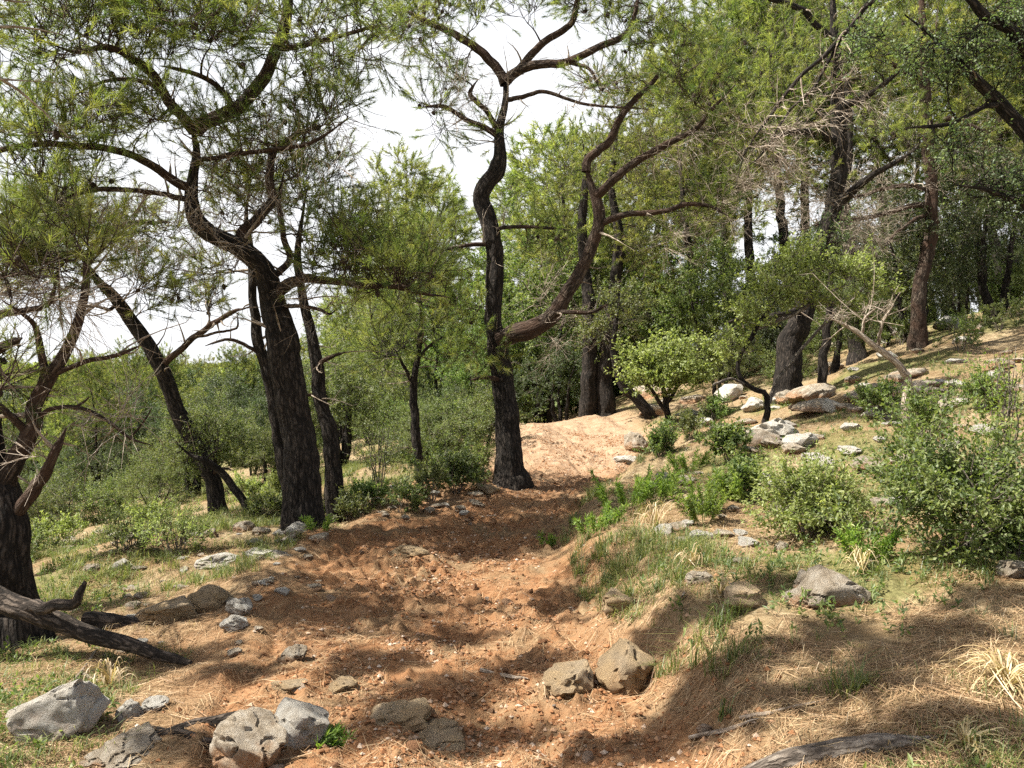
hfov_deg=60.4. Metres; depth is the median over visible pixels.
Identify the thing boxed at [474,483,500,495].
rock
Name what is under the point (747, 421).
rock
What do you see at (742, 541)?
rock
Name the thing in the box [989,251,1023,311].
scrub bush
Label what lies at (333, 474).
pine tree
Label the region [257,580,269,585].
rock
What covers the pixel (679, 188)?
pine tree
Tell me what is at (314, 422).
scrub bush
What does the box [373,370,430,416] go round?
scrub oak
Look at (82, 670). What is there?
stick
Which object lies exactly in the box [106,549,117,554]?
rock
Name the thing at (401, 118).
sky
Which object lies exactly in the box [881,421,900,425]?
rock
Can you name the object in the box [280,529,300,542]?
stick
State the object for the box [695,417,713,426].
rock
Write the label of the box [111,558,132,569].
rock
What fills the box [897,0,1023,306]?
pine tree
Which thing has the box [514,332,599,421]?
scrub oak
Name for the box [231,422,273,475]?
scrub oak
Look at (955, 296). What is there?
scrub bush
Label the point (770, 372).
scrub bush
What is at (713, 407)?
bush
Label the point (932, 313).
scrub bush
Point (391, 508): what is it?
rock
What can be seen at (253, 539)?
rock
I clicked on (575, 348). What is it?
broadleaf tree
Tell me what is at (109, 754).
rock
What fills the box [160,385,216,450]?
pine tree
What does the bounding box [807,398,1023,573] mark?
bush
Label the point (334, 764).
stone
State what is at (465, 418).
scrub bush
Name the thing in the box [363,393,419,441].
scrub bush
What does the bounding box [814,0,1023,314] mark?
pine tree
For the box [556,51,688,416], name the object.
pine tree
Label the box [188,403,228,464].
scrub oak
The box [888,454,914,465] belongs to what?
rock
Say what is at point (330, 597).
stone
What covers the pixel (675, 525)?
rock
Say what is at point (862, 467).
rock
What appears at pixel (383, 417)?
scrub bush
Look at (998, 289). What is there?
broadleaf tree
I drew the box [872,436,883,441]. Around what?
rock
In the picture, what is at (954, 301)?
scrub oak
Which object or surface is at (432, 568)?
stone
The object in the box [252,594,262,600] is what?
rock
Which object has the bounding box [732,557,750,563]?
rock
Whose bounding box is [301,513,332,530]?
spurge plant
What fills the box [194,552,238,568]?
rock
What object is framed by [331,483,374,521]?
bush
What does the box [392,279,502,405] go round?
broadleaf tree
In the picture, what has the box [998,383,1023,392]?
rock
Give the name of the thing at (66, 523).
bush
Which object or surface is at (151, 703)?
rock
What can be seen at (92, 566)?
rock
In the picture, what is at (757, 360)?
scrub bush
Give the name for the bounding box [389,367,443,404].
scrub oak
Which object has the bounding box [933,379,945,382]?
rock
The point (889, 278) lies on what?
scrub oak
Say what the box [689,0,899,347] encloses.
pine tree
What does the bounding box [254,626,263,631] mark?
rock
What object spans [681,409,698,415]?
rock
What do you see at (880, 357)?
rock
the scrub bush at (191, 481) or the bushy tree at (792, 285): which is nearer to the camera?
the bushy tree at (792, 285)
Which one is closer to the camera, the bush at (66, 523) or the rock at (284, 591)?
the rock at (284, 591)
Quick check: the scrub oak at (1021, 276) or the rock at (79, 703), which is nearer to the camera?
the rock at (79, 703)
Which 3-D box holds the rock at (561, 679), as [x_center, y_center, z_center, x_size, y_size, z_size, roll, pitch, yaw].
[0.300,1.573,4.650,0.276,0.204,0.298,0,0,43]
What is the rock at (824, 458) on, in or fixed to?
on the ground at (890, 590)
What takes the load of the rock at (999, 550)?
on the ground at (890, 590)
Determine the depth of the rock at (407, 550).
7.80 m
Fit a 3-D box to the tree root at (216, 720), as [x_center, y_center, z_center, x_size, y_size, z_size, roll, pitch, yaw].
[-1.520,1.654,4.210,0.634,0.106,0.186,0,0,-32]
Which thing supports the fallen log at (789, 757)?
on the ground at (890, 590)
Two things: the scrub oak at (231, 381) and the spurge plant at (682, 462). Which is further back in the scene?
the scrub oak at (231, 381)
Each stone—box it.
[269,764,284,767]
[323,655,340,664]
[326,594,335,600]
[330,761,339,767]
[407,740,418,753]
[428,566,435,571]
[471,583,476,589]
[501,598,512,604]
[501,667,508,672]
[527,686,533,693]
[536,657,545,663]
[582,750,592,763]
[696,724,712,732]
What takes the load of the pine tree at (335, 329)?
on the ground at (890, 590)
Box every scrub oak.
[0,376,85,490]
[2,427,29,480]
[3,419,83,502]
[24,445,93,494]
[36,408,130,489]
[65,425,137,489]
[75,380,167,483]
[86,439,153,485]
[118,422,170,483]
[127,404,192,476]
[130,405,248,498]
[134,360,271,496]
[139,388,229,423]
[142,432,182,483]
[149,361,251,429]
[184,367,267,467]
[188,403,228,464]
[204,392,270,468]
[218,404,318,487]
[222,360,308,437]
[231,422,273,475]
[250,302,428,467]
[303,351,395,442]
[341,385,401,445]
[351,439,362,454]
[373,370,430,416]
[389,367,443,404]
[402,289,520,394]
[405,345,486,401]
[422,385,471,414]
[467,289,599,422]
[472,365,538,408]
[475,305,536,417]
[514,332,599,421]
[523,227,699,386]
[623,277,706,383]
[668,316,755,399]
[722,298,807,375]
[733,285,831,362]
[760,225,887,339]
[764,220,868,352]
[766,246,910,374]
[809,189,973,338]
[815,216,913,287]
[825,240,918,327]
[835,169,1023,341]
[876,132,1023,321]
[912,219,987,320]
[927,253,1000,317]
[957,211,1023,300]
[970,249,1015,301]
[971,223,1017,279]
[973,216,1023,290]
[1007,243,1023,299]
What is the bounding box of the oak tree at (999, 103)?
[701,0,1023,243]
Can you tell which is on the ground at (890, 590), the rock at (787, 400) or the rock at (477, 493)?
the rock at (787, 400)
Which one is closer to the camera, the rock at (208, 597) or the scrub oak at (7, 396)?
the rock at (208, 597)
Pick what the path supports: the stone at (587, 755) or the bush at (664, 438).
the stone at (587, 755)
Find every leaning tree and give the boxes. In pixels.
[156,407,249,512]
[569,274,667,418]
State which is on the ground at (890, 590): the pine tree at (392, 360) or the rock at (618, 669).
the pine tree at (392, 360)
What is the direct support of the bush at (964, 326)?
on the ground at (890, 590)
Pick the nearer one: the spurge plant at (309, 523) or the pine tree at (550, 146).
the spurge plant at (309, 523)
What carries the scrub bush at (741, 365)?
on the ground at (890, 590)
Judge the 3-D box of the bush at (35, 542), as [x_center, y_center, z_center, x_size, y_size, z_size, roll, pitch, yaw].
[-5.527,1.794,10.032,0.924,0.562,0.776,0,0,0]
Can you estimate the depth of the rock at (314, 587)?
6.63 m
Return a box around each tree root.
[151,724,212,746]
[156,711,235,735]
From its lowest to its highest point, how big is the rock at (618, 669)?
0.286 m
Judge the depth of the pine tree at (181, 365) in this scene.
77.06 m
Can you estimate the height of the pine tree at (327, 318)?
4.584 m
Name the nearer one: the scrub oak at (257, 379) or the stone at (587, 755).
the stone at (587, 755)
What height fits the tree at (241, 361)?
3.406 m
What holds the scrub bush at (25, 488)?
on the ground at (890, 590)
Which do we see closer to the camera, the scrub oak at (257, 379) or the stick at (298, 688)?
the stick at (298, 688)
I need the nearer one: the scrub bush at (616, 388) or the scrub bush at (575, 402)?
the scrub bush at (575, 402)
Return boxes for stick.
[68,649,97,682]
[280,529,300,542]
[291,683,305,693]
[480,668,527,678]
[688,718,758,739]
[739,699,828,719]
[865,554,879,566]
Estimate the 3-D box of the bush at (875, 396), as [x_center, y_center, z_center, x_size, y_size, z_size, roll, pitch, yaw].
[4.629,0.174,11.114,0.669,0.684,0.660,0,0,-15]
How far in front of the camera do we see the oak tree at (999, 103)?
8.18 m
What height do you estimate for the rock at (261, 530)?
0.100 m
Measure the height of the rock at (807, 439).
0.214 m
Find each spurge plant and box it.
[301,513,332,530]
[313,720,356,748]
[536,530,558,546]
[572,499,630,536]
[588,464,663,511]
[634,463,682,499]
[662,461,735,522]
[664,446,714,471]
[718,471,768,502]
[832,522,909,562]
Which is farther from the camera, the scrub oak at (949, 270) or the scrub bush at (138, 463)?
the scrub oak at (949, 270)
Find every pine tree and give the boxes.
[0,0,194,654]
[0,0,487,530]
[0,155,259,514]
[0,355,36,383]
[1,348,83,474]
[2,374,76,446]
[26,395,99,476]
[50,354,98,476]
[52,346,134,487]
[71,351,134,481]
[81,365,144,483]
[91,335,158,473]
[93,393,146,470]
[102,345,159,435]
[134,340,194,419]
[138,375,188,436]
[145,123,312,488]
[157,352,204,392]
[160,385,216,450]
[180,353,227,400]
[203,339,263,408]
[234,355,260,416]
[238,349,266,395]
[243,110,412,523]
[299,333,320,399]
[300,291,392,395]
[305,318,360,354]
[308,204,460,387]
[328,274,408,384]
[342,135,482,389]
[343,265,427,399]
[351,0,765,490]
[383,170,503,375]
[458,176,561,407]
[473,107,680,407]
[506,102,649,416]
[522,157,644,270]
[534,123,664,286]
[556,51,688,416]
[587,65,752,383]
[589,15,779,345]
[622,0,826,358]
[626,0,884,366]
[642,0,953,396]
[646,77,821,332]
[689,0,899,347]
[709,0,1023,350]
[712,0,935,341]
[789,0,924,365]
[800,1,966,242]
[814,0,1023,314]
[852,33,1004,320]
[892,0,1023,234]
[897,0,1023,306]
[915,95,1022,311]
[968,25,1023,191]
[971,53,1023,227]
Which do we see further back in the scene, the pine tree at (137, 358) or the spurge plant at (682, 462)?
the pine tree at (137, 358)
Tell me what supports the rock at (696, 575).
on the ground at (890, 590)
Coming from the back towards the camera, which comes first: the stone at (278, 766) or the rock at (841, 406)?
the rock at (841, 406)
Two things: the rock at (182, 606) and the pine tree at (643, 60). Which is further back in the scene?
the pine tree at (643, 60)
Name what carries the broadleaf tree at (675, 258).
on the ground at (890, 590)
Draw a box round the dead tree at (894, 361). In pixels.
[800,252,919,422]
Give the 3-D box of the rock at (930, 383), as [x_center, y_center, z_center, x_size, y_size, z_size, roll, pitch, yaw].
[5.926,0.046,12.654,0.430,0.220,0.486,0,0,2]
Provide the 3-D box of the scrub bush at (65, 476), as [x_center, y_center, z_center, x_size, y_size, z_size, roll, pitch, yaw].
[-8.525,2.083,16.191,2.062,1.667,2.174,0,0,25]
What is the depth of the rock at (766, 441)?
10.19 m
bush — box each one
[18,470,70,537]
[22,457,105,525]
[28,466,120,536]
[30,509,88,547]
[30,517,69,554]
[31,504,78,529]
[67,471,147,526]
[84,499,169,554]
[94,490,143,518]
[103,433,190,502]
[106,454,196,513]
[120,442,183,490]
[121,493,188,526]
[125,494,235,556]
[161,465,204,494]
[225,468,276,505]
[228,448,248,468]
[237,425,322,483]
[243,483,281,519]
[263,469,281,494]
[267,402,337,440]
[316,430,340,466]
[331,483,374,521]
[342,414,406,491]
[346,474,390,505]
[352,397,409,437]
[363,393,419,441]
[365,398,460,464]
[372,472,429,513]
[380,378,494,459]
[385,398,479,458]
[389,399,427,432]
[401,428,490,493]
[407,456,448,502]
[432,389,494,444]
[432,401,477,448]
[436,371,546,449]
[447,381,470,398]
[457,434,495,481]
[517,390,539,422]
[542,371,580,419]
[575,370,631,396]
[614,367,632,395]
[634,414,683,456]
[669,332,729,373]
[670,401,716,440]
[689,412,755,462]
[694,389,735,419]
[704,344,755,379]
[711,450,768,500]
[729,440,889,550]
[732,325,815,378]
[756,342,814,384]
[756,347,817,376]
[806,322,845,355]
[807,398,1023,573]
[833,271,936,348]
[843,371,901,420]
[865,361,986,456]
[874,311,928,345]
[908,305,941,322]
[927,265,995,317]
[927,302,940,322]
[932,289,981,316]
[932,306,991,350]
[952,356,1023,410]
[960,348,1023,463]
[964,293,1023,330]
[968,496,1023,560]
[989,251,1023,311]
[994,289,1023,308]
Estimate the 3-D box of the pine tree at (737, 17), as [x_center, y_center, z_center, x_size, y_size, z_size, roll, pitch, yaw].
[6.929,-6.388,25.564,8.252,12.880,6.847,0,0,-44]
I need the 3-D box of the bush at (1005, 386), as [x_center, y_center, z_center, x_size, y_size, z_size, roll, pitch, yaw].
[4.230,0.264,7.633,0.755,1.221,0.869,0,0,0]
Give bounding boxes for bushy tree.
[603,325,726,425]
[709,228,905,422]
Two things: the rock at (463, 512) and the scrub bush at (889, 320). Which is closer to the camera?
the rock at (463, 512)
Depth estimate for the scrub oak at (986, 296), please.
19.13 m
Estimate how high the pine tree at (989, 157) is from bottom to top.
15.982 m
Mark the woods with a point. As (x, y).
(206, 365)
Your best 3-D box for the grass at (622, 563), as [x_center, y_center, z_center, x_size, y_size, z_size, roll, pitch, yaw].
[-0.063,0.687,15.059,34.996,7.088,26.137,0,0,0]
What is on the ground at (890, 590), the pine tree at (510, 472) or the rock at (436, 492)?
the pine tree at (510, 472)
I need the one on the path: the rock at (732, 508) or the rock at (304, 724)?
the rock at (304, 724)
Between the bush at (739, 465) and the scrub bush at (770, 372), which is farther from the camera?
the scrub bush at (770, 372)
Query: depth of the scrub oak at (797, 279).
25.34 m
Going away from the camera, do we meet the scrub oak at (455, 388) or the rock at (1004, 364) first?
the rock at (1004, 364)
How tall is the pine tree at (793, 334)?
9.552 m
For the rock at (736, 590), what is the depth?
4.68 m
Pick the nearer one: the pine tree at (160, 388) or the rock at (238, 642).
the rock at (238, 642)
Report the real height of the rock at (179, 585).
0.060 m
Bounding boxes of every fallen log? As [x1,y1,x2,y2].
[0,581,192,666]
[81,611,167,630]
[742,733,944,767]
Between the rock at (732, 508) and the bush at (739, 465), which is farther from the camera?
the bush at (739, 465)
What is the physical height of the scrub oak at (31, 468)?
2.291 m
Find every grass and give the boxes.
[0,309,1023,767]
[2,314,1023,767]
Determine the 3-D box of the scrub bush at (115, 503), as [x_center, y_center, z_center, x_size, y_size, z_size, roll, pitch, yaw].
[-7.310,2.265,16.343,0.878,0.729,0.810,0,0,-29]
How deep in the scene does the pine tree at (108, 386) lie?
33.82 m
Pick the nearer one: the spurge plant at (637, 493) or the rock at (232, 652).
the rock at (232, 652)
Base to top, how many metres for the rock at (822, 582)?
0.365 m
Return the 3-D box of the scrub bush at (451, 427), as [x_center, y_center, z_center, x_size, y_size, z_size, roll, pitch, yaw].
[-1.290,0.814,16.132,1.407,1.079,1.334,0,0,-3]
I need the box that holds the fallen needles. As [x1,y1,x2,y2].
[0,338,1023,767]
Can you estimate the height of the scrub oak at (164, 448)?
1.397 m
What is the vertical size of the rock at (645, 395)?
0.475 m
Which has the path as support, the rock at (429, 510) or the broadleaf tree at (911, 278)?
the rock at (429, 510)
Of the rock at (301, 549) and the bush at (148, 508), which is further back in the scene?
the bush at (148, 508)
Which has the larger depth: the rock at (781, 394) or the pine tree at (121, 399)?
the pine tree at (121, 399)
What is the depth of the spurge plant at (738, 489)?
7.69 m
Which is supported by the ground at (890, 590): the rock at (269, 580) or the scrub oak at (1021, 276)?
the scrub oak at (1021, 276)
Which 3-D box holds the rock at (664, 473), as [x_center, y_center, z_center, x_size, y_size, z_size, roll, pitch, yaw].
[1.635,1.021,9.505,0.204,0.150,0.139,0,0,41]
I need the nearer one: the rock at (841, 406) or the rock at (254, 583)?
the rock at (254, 583)
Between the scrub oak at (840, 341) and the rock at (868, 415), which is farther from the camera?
the scrub oak at (840, 341)
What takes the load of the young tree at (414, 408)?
on the ground at (890, 590)
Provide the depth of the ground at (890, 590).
5.20 m
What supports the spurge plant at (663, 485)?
on the ground at (890, 590)
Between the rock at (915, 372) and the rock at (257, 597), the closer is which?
the rock at (257, 597)
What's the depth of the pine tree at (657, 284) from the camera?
25.56 m
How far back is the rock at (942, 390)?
12.13 m
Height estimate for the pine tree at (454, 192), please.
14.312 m
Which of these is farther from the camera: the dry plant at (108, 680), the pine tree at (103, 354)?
the pine tree at (103, 354)
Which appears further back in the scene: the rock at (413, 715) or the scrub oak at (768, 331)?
the scrub oak at (768, 331)
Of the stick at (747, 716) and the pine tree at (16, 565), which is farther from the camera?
the pine tree at (16, 565)
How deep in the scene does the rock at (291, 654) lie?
5.18 m
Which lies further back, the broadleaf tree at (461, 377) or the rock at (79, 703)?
the broadleaf tree at (461, 377)
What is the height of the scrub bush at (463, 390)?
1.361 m
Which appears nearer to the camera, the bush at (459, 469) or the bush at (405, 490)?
the bush at (405, 490)
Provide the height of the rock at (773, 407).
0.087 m
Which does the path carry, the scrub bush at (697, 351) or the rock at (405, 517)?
the rock at (405, 517)
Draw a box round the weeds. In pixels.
[0,310,1023,767]
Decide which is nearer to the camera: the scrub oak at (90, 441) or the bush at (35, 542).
the bush at (35, 542)
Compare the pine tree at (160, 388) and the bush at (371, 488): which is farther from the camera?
the pine tree at (160, 388)
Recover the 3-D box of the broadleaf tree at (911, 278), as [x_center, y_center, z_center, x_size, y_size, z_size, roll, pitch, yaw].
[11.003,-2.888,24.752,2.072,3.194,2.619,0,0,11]
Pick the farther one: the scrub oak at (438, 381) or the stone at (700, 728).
the scrub oak at (438, 381)
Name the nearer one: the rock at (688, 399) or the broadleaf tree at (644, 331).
the rock at (688, 399)
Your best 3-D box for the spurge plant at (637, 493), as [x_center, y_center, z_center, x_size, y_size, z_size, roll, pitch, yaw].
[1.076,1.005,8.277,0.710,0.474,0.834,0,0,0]
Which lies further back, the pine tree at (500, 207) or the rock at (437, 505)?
the pine tree at (500, 207)
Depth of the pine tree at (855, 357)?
18.86 m
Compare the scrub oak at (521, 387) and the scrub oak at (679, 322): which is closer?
the scrub oak at (521, 387)
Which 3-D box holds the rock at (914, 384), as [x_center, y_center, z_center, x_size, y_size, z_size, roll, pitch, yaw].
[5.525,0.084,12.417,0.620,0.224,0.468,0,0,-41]
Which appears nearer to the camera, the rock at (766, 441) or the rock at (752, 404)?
the rock at (766, 441)
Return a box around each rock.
[5,678,110,745]
[78,721,161,767]
[82,564,102,572]
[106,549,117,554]
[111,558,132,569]
[115,698,143,723]
[123,585,136,590]
[125,601,142,609]
[130,565,146,569]
[132,592,147,600]
[135,595,197,624]
[138,638,147,642]
[141,695,168,713]
[173,584,188,589]
[187,584,233,612]
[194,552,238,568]
[204,528,217,536]
[209,707,288,767]
[219,615,248,632]
[225,597,252,615]
[227,647,241,657]
[232,520,254,532]
[234,640,242,645]
[245,547,267,555]
[246,550,286,561]
[248,538,262,544]
[252,527,270,534]
[252,580,258,585]
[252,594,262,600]
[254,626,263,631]
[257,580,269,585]
[262,578,274,583]
[270,552,293,559]
[271,678,307,693]
[274,587,290,595]
[275,697,329,749]
[276,644,306,663]
[283,521,308,534]
[293,547,306,551]
[303,554,313,560]
[306,583,321,591]
[308,532,329,542]
[328,675,358,692]
[369,697,430,731]
[381,513,390,517]
[387,506,396,509]
[388,545,429,556]
[401,514,409,519]
[416,717,464,751]
[422,506,434,514]
[429,503,449,506]
[431,490,439,495]
[455,505,465,510]
[459,510,469,515]
[467,491,483,496]
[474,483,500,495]
[538,659,593,697]
[594,637,655,695]
[601,587,636,615]
[613,455,637,463]
[624,431,647,452]
[633,385,669,399]
[639,403,663,415]
[655,472,668,480]
[655,523,671,535]
[669,521,687,531]
[678,475,695,485]
[679,396,700,403]
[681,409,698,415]
[681,519,693,526]
[683,571,713,585]
[687,471,702,476]
[687,529,712,540]
[691,394,704,399]
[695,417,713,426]
[713,529,734,538]
[714,384,742,402]
[724,581,766,610]
[727,505,738,511]
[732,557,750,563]
[733,529,747,535]
[735,418,756,424]
[737,429,779,448]
[737,536,759,546]
[741,397,763,411]
[745,446,760,451]
[746,418,798,440]
[761,435,781,448]
[770,405,779,409]
[773,541,788,550]
[775,396,804,404]
[776,390,789,404]
[781,443,807,453]
[782,432,818,446]
[782,564,871,608]
[784,383,835,398]
[785,420,796,426]
[788,397,828,412]
[801,452,823,461]
[802,386,835,400]
[816,435,824,439]
[816,456,833,466]
[821,399,840,412]
[828,362,843,371]
[835,403,853,411]
[837,445,860,454]
[840,422,859,431]
[843,390,860,403]
[844,375,861,382]
[847,367,858,370]
[847,406,865,412]
[850,455,882,469]
[860,406,890,418]
[869,497,891,508]
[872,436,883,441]
[876,351,897,360]
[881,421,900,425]
[883,374,902,382]
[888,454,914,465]
[889,368,928,376]
[890,382,927,396]
[911,348,924,352]
[914,380,941,387]
[923,387,937,394]
[927,402,961,409]
[930,539,947,550]
[932,315,966,329]
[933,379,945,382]
[933,388,951,394]
[944,358,967,363]
[944,379,965,388]
[952,336,970,344]
[969,423,995,435]
[975,544,1014,555]
[981,358,1013,370]
[987,371,1000,380]
[995,560,1023,579]
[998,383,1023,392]
[999,350,1012,353]
[1010,358,1023,362]
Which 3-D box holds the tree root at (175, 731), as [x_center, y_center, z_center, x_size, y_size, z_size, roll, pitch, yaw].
[-1.530,1.621,4.059,0.401,0.058,0.138,0,0,13]
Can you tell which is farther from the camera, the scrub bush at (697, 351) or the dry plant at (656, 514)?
the scrub bush at (697, 351)
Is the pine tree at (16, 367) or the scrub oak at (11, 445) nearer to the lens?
the scrub oak at (11, 445)
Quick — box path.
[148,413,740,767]
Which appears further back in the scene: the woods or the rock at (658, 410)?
the woods
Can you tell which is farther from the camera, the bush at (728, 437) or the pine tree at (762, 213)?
the pine tree at (762, 213)
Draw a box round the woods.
[0,351,694,460]
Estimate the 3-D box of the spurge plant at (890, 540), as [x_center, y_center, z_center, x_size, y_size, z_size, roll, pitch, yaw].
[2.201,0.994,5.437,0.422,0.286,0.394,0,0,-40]
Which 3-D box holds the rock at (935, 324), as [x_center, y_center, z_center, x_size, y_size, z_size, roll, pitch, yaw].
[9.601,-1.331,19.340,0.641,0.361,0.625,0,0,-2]
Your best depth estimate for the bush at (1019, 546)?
5.06 m
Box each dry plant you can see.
[75,656,137,689]
[630,499,682,533]
[666,542,706,573]
[691,569,741,609]
[832,540,890,573]
[916,714,1011,760]
[934,645,1023,708]
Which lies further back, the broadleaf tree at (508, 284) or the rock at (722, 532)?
the broadleaf tree at (508, 284)
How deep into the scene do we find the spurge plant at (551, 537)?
8.46 m
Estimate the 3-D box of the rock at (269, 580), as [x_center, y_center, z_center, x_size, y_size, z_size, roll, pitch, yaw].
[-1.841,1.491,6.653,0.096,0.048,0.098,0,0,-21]
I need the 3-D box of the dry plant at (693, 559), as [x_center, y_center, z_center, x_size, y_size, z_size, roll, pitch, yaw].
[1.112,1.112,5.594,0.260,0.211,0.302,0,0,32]
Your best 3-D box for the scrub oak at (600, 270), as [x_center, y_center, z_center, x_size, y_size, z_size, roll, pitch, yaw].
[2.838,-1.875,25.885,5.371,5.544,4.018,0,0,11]
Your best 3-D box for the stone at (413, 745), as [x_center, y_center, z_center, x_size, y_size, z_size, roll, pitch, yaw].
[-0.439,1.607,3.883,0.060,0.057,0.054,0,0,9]
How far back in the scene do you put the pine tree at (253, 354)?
59.93 m
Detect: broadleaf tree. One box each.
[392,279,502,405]
[419,325,509,404]
[441,238,607,422]
[447,230,580,422]
[554,294,602,404]
[560,208,693,396]
[598,260,679,383]
[621,224,763,382]
[645,221,758,375]
[695,248,794,378]
[741,214,825,326]
[872,241,937,320]
[907,219,990,317]
[966,259,1023,311]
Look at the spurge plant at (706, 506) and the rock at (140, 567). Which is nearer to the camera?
the spurge plant at (706, 506)
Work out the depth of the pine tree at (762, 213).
49.69 m
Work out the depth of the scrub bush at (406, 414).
17.83 m
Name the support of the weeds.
on the ground at (890, 590)
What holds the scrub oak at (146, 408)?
on the ground at (890, 590)
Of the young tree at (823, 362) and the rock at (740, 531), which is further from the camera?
the young tree at (823, 362)
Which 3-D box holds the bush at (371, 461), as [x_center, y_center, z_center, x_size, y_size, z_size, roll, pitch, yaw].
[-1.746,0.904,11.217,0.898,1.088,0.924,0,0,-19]
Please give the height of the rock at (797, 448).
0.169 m
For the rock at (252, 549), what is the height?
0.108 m
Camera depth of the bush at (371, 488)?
10.55 m
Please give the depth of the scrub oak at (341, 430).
19.98 m
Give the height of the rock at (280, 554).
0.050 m
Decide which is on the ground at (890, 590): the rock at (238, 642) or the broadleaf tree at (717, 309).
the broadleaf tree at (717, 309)
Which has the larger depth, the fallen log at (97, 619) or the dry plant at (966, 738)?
the fallen log at (97, 619)
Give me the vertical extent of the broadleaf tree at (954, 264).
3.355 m
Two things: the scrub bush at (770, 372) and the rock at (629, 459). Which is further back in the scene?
the scrub bush at (770, 372)
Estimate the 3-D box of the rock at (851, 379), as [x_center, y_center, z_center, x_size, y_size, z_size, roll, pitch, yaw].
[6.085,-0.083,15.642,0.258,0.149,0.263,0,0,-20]
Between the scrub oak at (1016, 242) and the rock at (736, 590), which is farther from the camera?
the scrub oak at (1016, 242)
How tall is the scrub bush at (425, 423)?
1.276 m
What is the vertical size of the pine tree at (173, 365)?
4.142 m
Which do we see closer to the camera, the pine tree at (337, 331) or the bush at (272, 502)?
the bush at (272, 502)
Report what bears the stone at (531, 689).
on the path
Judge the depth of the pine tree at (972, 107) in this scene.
23.56 m
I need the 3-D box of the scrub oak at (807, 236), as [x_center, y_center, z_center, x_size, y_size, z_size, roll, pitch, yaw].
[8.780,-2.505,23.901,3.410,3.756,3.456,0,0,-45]
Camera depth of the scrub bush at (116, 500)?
15.27 m
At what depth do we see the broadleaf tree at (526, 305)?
23.60 m
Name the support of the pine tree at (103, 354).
on the ground at (890, 590)
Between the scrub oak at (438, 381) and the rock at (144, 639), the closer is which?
the rock at (144, 639)
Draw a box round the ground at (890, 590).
[0,308,1023,767]
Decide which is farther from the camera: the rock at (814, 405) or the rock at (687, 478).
the rock at (814, 405)
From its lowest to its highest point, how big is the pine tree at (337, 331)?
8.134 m
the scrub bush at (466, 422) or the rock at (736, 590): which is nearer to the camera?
the rock at (736, 590)
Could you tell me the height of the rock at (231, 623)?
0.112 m
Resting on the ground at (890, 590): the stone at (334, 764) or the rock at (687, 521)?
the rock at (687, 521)
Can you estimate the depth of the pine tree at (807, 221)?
31.06 m
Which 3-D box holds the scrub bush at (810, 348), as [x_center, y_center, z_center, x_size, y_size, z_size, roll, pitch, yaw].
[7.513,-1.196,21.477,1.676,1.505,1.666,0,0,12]
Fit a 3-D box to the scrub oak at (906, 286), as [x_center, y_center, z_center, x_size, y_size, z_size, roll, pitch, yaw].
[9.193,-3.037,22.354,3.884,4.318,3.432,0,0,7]
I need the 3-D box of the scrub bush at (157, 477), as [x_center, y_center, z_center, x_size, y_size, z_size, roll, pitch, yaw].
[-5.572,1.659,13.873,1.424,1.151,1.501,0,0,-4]
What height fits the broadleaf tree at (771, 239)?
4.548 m
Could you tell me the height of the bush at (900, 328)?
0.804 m
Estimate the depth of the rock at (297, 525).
8.47 m
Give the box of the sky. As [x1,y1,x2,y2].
[0,0,1023,364]
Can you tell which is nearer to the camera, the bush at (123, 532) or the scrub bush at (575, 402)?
the bush at (123, 532)
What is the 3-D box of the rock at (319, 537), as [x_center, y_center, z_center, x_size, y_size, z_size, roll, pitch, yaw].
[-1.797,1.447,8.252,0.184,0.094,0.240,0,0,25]
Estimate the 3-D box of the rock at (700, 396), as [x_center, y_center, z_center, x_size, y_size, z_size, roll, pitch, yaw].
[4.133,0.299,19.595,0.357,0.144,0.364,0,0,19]
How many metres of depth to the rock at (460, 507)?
10.47 m
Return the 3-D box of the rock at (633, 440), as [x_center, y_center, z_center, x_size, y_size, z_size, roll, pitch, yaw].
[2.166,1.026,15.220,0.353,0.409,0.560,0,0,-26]
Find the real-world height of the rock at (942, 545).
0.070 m
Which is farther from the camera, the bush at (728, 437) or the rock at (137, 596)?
the bush at (728, 437)
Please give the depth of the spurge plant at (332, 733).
4.02 m
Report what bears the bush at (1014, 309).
on the ground at (890, 590)
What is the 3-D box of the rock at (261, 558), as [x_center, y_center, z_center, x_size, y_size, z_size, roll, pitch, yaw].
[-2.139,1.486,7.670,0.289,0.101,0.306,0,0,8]
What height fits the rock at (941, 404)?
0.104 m
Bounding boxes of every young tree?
[322,247,495,471]
[796,199,871,382]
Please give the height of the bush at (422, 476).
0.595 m
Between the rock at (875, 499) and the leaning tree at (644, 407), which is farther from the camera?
the leaning tree at (644, 407)
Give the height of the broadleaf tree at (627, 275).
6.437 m
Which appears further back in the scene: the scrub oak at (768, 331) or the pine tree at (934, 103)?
the pine tree at (934, 103)
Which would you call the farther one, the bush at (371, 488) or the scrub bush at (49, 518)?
the scrub bush at (49, 518)
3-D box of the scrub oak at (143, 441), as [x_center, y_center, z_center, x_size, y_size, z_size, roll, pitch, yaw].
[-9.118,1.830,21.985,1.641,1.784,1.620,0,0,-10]

